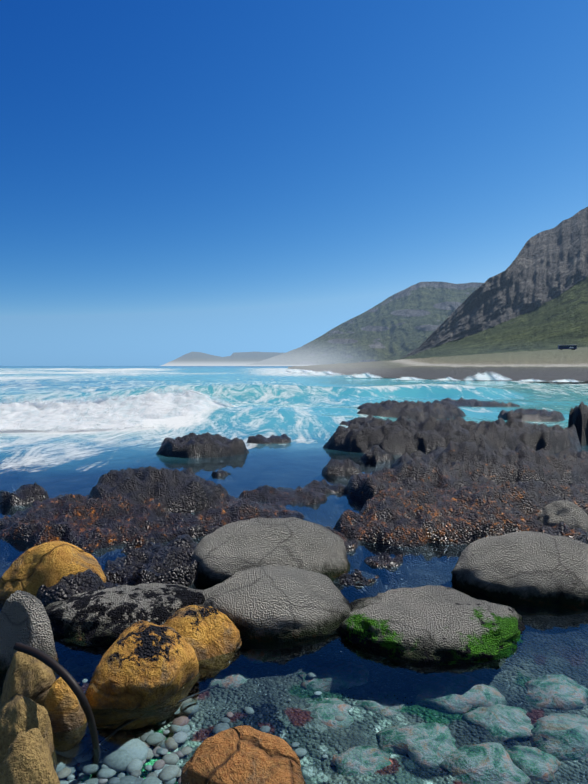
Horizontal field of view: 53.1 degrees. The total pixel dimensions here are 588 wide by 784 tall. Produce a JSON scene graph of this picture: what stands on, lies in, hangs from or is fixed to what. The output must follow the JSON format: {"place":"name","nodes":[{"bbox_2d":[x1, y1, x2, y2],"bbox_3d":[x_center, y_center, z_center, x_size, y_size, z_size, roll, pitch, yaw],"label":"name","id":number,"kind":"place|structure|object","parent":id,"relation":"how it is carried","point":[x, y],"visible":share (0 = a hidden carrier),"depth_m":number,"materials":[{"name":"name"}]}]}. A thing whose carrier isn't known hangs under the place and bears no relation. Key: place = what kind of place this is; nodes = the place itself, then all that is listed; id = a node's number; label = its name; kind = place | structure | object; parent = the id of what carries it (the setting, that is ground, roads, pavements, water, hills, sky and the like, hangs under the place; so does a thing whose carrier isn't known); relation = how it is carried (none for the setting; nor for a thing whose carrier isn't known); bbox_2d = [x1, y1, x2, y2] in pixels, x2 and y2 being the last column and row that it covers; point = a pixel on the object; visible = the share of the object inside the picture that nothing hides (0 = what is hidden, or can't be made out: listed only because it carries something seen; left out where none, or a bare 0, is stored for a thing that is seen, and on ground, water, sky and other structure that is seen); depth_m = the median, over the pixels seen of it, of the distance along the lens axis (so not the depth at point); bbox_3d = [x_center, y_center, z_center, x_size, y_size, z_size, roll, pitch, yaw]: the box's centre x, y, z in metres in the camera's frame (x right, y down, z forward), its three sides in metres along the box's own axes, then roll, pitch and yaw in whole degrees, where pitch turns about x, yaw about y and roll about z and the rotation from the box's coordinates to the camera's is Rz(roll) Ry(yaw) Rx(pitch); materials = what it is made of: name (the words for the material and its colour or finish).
{"place":"outdoors","nodes":[
{"label":"outdoors","id":0,"kind":"place"},
{"bbox_2d":[161,352,308,365],"bbox_3d":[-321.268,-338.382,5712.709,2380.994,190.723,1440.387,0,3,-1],"label":"headland","id":1,"kind":"structure","parent":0,"point":[205,359],"depth_m":5801.47,"materials":[{"name":"grey stone"}]},
{"bbox_2d":[0,366,587,783],"bbox_3d":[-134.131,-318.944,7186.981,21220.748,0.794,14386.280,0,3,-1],"label":"sea","id":2,"kind":"structure","parent":0,"point":[335,707],"depth_m":3.21,"materials":[{"name":"liquid"}]},
{"bbox_2d":[0,693,53,764],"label":"sandstone","id":3,"kind":"object","parent":2,"relation":"in","point":[19,713],"visible":0.5,"depth_m":2.36,"materials":[{"name":"beige stone"}]},
{"bbox_2d":[0,728,59,783],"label":"sandstone","id":4,"kind":"object","parent":2,"relation":"in","point":[27,759],"visible":1,"depth_m":2.12,"materials":[{"name":"beige stone"}]},
{"bbox_2d":[44,677,86,732],"bbox_3d":[-1.030,1.514,2.647,0.190,0.453,0.160,0,3,-1],"label":"orange rock","id":5,"kind":"object","parent":2,"relation":"in","point":[62,706],"visible":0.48,"depth_m":2.59,"materials":[{"name":"orange stone"}]},
{"bbox_2d":[0,390,237,431],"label":"breaking wave","id":6,"kind":"object","parent":2,"relation":"on","point":[119,413],"visible":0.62,"depth_m":16.80,"materials":[{"name":"liquid"}]},
{"bbox_2d":[0,387,231,406],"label":"breaking wave spray","id":7,"kind":"object","parent":6,"relation":"on","point":[127,398],"visible":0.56,"depth_m":17.83,"materials":[{"name":"white liquid"}]},
{"bbox_2d":[163,605,241,660],"bbox_3d":[-0.563,1.482,3.370,0.456,0.491,0.407,2,3,32],"label":"orange rock","id":8,"kind":"object","parent":2,"relation":"in","point":[206,632],"visible":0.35,"depth_m":3.29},
{"bbox_2d":[181,725,304,783],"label":"boulder","id":9,"kind":"object","parent":2,"relation":"in","point":[244,754],"visible":1,"depth_m":2.25,"materials":[{"name":"orange stone"}]},
{"bbox_2d":[280,369,578,381],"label":"breaking wave","id":10,"kind":"object","parent":2,"relation":"on","point":[486,376],"visible":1,"depth_m":60.65,"materials":[{"name":"white liquid"}]},
{"bbox_2d":[337,585,525,662],"bbox_3d":[0.845,1.488,3.626,1.172,0.471,0.922,0,3,-1],"label":"boulder","id":11,"kind":"object","parent":2,"relation":"in","point":[428,624],"visible":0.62,"depth_m":3.39,"materials":[{"name":"grey stone"}]},
{"bbox_2d":[0,397,587,606],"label":"rocky reef","id":12,"kind":"object","parent":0,"point":[456,478],"visible":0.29,"depth_m":6.47},
{"bbox_2d":[0,651,55,710],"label":"sandstone","id":13,"kind":"object","parent":12,"relation":"on","point":[30,677],"visible":0.25,"depth_m":2.69,"materials":[{"name":"beige stone"}]},
{"bbox_2d":[0,590,57,674],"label":"boulder","id":14,"kind":"object","parent":12,"relation":"on","point":[24,618],"visible":0.35,"depth_m":3.10,"materials":[{"name":"grey stone"}]},
{"bbox_2d":[0,541,105,600],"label":"orange rock","id":15,"kind":"object","parent":12,"relation":"on","point":[32,570],"visible":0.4,"depth_m":4.06,"materials":[{"name":"stone"}]},
{"bbox_2d":[44,583,204,643],"bbox_3d":[-1.020,1.463,3.725,1.080,0.436,0.773,-1,3,-23],"label":"boulder","id":16,"kind":"object","parent":12,"relation":"on","point":[108,615],"visible":0.5,"depth_m":3.56,"materials":[{"name":"grey stone"}]},
{"bbox_2d":[191,517,350,585],"bbox_3d":[-0.203,1.459,4.702,1.362,0.860,0.988,0,3,-1],"label":"grey boulder","id":17,"kind":"object","parent":12,"relation":"on","point":[223,553],"visible":0.4,"depth_m":4.46,"materials":[{"name":"grey stone"}]},
{"bbox_2d":[202,566,351,639],"bbox_3d":[-0.157,1.473,3.833,1.065,0.624,0.800,0,3,-1],"label":"grey boulder","id":18,"kind":"object","parent":12,"relation":"on","point":[275,602],"visible":0.5,"depth_m":3.59,"materials":[{"name":"grey stone"}]},
{"bbox_2d":[452,531,587,604],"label":"grey boulder","id":19,"kind":"object","parent":12,"relation":"on","point":[532,566],"visible":0.56,"depth_m":4.15,"materials":[{"name":"grey stone"}]},
{"bbox_2d":[538,500,587,532],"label":"grey boulder","id":20,"kind":"object","parent":12,"relation":"on","point":[570,515],"visible":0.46,"depth_m":5.55,"materials":[{"name":"grey stone"}]},
{"bbox_2d":[0,0,587,365],"label":"sky","id":21,"kind":"structure","parent":0,"point":[222,178],"materials":[{"name":"blue"}]},
{"bbox_2d":[247,281,482,364],"bbox_3d":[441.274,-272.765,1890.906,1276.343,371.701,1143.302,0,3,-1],"label":"mountain","id":22,"kind":"structure","parent":0,"point":[400,324],"depth_m":1990.12,"materials":[{"name":"grey stone"}]},
{"bbox_2d":[288,347,587,380],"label":"shore","id":23,"kind":"structure","parent":0,"point":[549,365],"depth_m":162.47,"materials":[{"name":"beige sand"}]},
{"bbox_2d":[558,345,576,349],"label":"coach bus","id":24,"kind":"object","parent":23,"relation":"on","point":[571,347],"visible":1,"depth_m":270.76,"materials":[{"name":"blue paint"}]},
{"bbox_2d":[399,207,587,359],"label":"mountain","id":25,"kind":"structure","parent":0,"point":[533,296],"depth_m":635.78,"materials":[{"name":"grey stone"}]},
{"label":"pebbles","id":26,"kind":"object","parent":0,"visible":0},
{"bbox_2d":[13,642,98,748],"bbox_3d":[-0.709,1.419,2.722,1.004,0.748,0.348,-3,4,-45],"label":"kelp stalk","id":27,"kind":"object","parent":26,"relation":"on","point":[63,673],"visible":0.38,"depth_m":2.39,"materials":[{"name":"black plant"}]},
{"bbox_2d":[85,620,198,709],"bbox_3d":[-0.772,1.511,2.939,0.565,0.669,0.436,0,3,-1],"label":"boulder","id":28,"kind":"object","parent":26,"relation":"on","point":[143,664],"visible":0.44,"depth_m":2.79,"materials":[{"name":"stone"}]}
]}

